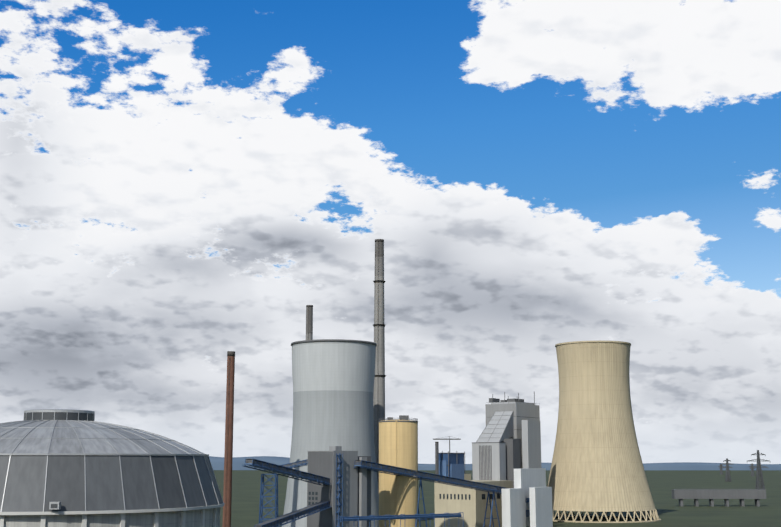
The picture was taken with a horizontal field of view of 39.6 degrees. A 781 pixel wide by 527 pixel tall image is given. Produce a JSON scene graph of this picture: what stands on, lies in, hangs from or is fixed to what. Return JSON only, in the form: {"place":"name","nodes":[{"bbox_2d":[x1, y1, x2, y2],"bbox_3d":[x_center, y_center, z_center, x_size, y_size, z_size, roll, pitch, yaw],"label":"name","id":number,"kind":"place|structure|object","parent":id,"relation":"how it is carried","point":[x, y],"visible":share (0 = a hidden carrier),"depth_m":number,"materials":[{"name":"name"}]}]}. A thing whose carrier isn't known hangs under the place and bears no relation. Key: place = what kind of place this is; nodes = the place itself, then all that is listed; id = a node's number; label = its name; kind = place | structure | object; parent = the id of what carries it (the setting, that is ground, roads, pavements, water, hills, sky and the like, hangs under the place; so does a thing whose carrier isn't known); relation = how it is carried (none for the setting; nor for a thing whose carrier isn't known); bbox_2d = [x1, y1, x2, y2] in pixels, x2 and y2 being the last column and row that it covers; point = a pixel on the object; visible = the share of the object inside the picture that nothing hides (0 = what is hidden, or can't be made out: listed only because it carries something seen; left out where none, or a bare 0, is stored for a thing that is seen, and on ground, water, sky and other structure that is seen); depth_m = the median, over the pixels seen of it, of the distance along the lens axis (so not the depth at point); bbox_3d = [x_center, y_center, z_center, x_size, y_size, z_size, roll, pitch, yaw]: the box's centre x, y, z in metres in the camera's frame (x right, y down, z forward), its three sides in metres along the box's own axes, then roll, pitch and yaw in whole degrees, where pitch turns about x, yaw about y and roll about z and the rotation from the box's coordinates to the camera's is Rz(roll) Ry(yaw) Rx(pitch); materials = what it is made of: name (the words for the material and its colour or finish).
{"place":"outdoors","nodes":[
{"label":"outdoors","id":0,"kind":"place"},
{"bbox_2d":[282,339,378,526],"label":"cooling tower","id":1,"kind":"structure","parent":0,"point":[333,386],"depth_m":746.11,"materials":[{"name":"grey concrete"}]},
{"bbox_2d":[307,446,370,526],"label":"transfer tower","id":2,"kind":"structure","parent":0,"point":[346,492],"depth_m":610.62,"materials":[{"name":"concrete"}]},
{"bbox_2d":[242,459,329,485],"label":"conveyor","id":3,"kind":"object","parent":2,"relation":"attached to","point":[279,469],"visible":0.94,"depth_m":567.85,"materials":[{"name":"blue metal"}]},
{"bbox_2d":[280,459,307,467],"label":"conveyor","id":4,"kind":"object","parent":2,"relation":"attached to","point":[298,464],"visible":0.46,"depth_m":640.71,"materials":[{"name":"blue metal"}]},
{"bbox_2d":[0,0,780,463],"bbox_3d":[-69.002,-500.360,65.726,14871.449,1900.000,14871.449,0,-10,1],"label":"cloud","id":5,"kind":"structure","parent":0,"point":[136,306],"depth_m":4401.09,"materials":[{"name":"white"}]},
{"bbox_2d":[0,0,780,297],"label":"sky","id":6,"kind":"structure","parent":0,"point":[392,70],"materials":[{"name":"blue"}]},
{"bbox_2d":[338,512,463,526],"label":"pipe bridge","id":7,"kind":"structure","parent":0,"point":[391,517],"depth_m":578.02,"materials":[{"name":"blue metal"}]},
{"bbox_2d":[209,456,780,469],"bbox_3d":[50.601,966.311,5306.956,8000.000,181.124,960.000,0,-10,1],"label":"distant hills","id":8,"kind":"structure","parent":0,"point":[217,463],"depth_m":4857.48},
{"bbox_2d":[213,470,780,526],"bbox_3d":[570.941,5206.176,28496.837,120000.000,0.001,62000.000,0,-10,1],"label":"ground","id":9,"kind":"structure","parent":0,"point":[245,501],"depth_m":1188.51,"materials":[{"name":"green plant"}]},
{"bbox_2d":[0,409,223,526],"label":"coal dome","id":10,"kind":"structure","parent":9,"relation":"on","point":[68,468],"depth_m":374.68,"materials":[{"name":"metal"}]},
{"bbox_2d":[222,351,234,526],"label":"chimney","id":11,"kind":"object","parent":9,"relation":"on","point":[227,489],"visible":1,"depth_m":665.84,"materials":[{"name":"brown brick"}]},
{"bbox_2d":[259,474,277,526],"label":"conveyor tower","id":12,"kind":"structure","parent":9,"relation":"on","point":[262,486],"depth_m":546.39,"materials":[{"name":"blue metal"}]},
{"bbox_2d":[254,501,329,526],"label":"conveyor","id":13,"kind":"object","parent":12,"relation":"on","point":[297,514],"visible":1,"depth_m":559.39,"materials":[{"name":"blue metal"}]},
{"bbox_2d":[306,305,312,339],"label":"chimney","id":14,"kind":"object","parent":9,"relation":"on","point":[309,322],"visible":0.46,"depth_m":848.95,"materials":[{"name":"concrete"}]},
{"bbox_2d":[373,239,385,490],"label":"tall chimney","id":15,"kind":"object","parent":9,"relation":"on","point":[379,378],"visible":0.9,"depth_m":853.19,"materials":[{"name":"concrete"}]},
{"bbox_2d":[378,415,417,526],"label":"silo","id":16,"kind":"object","parent":9,"relation":"on","point":[398,447],"visible":1,"depth_m":652.95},
{"bbox_2d":[353,460,505,526],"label":"conveyor bridge","id":17,"kind":"structure","parent":9,"relation":"on","point":[394,470],"depth_m":668.80,"materials":[{"name":"blue metal"}]},
{"bbox_2d":[435,442,438,474],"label":"chimney","id":18,"kind":"object","parent":9,"relation":"on","point":[437,458],"visible":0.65,"depth_m":755.57,"materials":[{"name":"grey metal"}]},
{"bbox_2d":[433,436,464,479],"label":"blue building","id":19,"kind":"structure","parent":9,"relation":"on","point":[451,464],"depth_m":764.98,"materials":[{"name":"blue metal"}]},
{"bbox_2d":[434,474,512,526],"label":"beige building","id":20,"kind":"structure","parent":9,"relation":"on","point":[473,509],"depth_m":741.19,"materials":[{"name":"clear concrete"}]},
{"bbox_2d":[439,494,499,499],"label":"windows","id":21,"kind":"structure","parent":20,"relation":"in","point":[491,496],"depth_m":741.87,"materials":[{"name":"black glass"}]},
{"bbox_2d":[472,443,505,480],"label":"building block","id":22,"kind":"structure","parent":9,"relation":"on","point":[498,461],"depth_m":784.62,"materials":[{"name":"grey concrete"}]},
{"bbox_2d":[472,442,505,479],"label":"louvers","id":23,"kind":"object","parent":22,"relation":"on","point":[485,462],"visible":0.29,"depth_m":785.79,"materials":[{"name":"grey metal"}]},
{"bbox_2d":[477,411,513,441],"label":"sloped roof","id":24,"kind":"structure","parent":22,"relation":"on","point":[497,433],"depth_m":805.10,"materials":[{"name":"grey metal"}]},
{"bbox_2d":[476,411,512,441],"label":"roof ribs","id":25,"kind":"object","parent":24,"relation":"on","point":[496,425],"visible":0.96,"depth_m":806.57,"materials":[{"name":"grey metal"}]},
{"bbox_2d":[503,439,521,487],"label":"building block","id":26,"kind":"structure","parent":9,"relation":"on","point":[513,454],"depth_m":790.27,"materials":[{"name":"grey concrete"}]},
{"bbox_2d":[491,402,539,467],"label":"boiler","id":27,"kind":"object","parent":9,"relation":"on","point":[525,411],"visible":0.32,"depth_m":826.44,"materials":[{"name":"grey concrete"}]},
{"bbox_2d":[485,403,516,441],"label":"boiler house","id":28,"kind":"structure","parent":27,"relation":"attached to","point":[491,409],"depth_m":821.97,"materials":[{"name":"grey concrete"}]},
{"bbox_2d":[488,392,536,404],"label":"rooftop equipment","id":29,"kind":"object","parent":27,"relation":"on","point":[492,400],"visible":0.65,"depth_m":833.99,"materials":[{"name":"grey metal"}]},
{"bbox_2d":[501,468,552,526],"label":"white annex","id":30,"kind":"object","parent":9,"relation":"on","point":[530,483],"visible":1,"depth_m":740.45,"materials":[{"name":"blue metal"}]},
{"bbox_2d":[522,420,540,467],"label":"building","id":31,"kind":"structure","parent":9,"relation":"on","point":[531,443],"depth_m":799.79,"materials":[{"name":"grey concrete"}]},
{"bbox_2d":[547,340,660,522],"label":"cooling tower","id":32,"kind":"structure","parent":9,"relation":"on","point":[597,465],"depth_m":835.23,"materials":[{"name":"beige concrete"}]},
{"bbox_2d":[721,458,733,481],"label":"pylon","id":33,"kind":"object","parent":9,"relation":"on","point":[727,476],"visible":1,"depth_m":2316.59,"materials":[{"name":"metal"}]},
{"bbox_2d":[749,463,755,475],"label":"pylon","id":34,"kind":"object","parent":9,"relation":"on","point":[752,471],"visible":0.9,"depth_m":3094.39,"materials":[{"name":"metal"}]},
{"bbox_2d":[748,450,768,489],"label":"pylon","id":35,"kind":"object","parent":9,"relation":"on","point":[758,469],"visible":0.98,"depth_m":1437.70,"materials":[{"name":"metal"}]},
{"bbox_2d":[525,498,529,516],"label":"windows","id":36,"kind":"structure","parent":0,"point":[527,500],"depth_m":751.25,"materials":[{"name":"black glass"}]},
{"bbox_2d":[671,488,765,506],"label":"bridge","id":37,"kind":"structure","parent":0,"point":[725,494],"depth_m":1087.48,"materials":[{"name":"grey concrete"}]}
]}

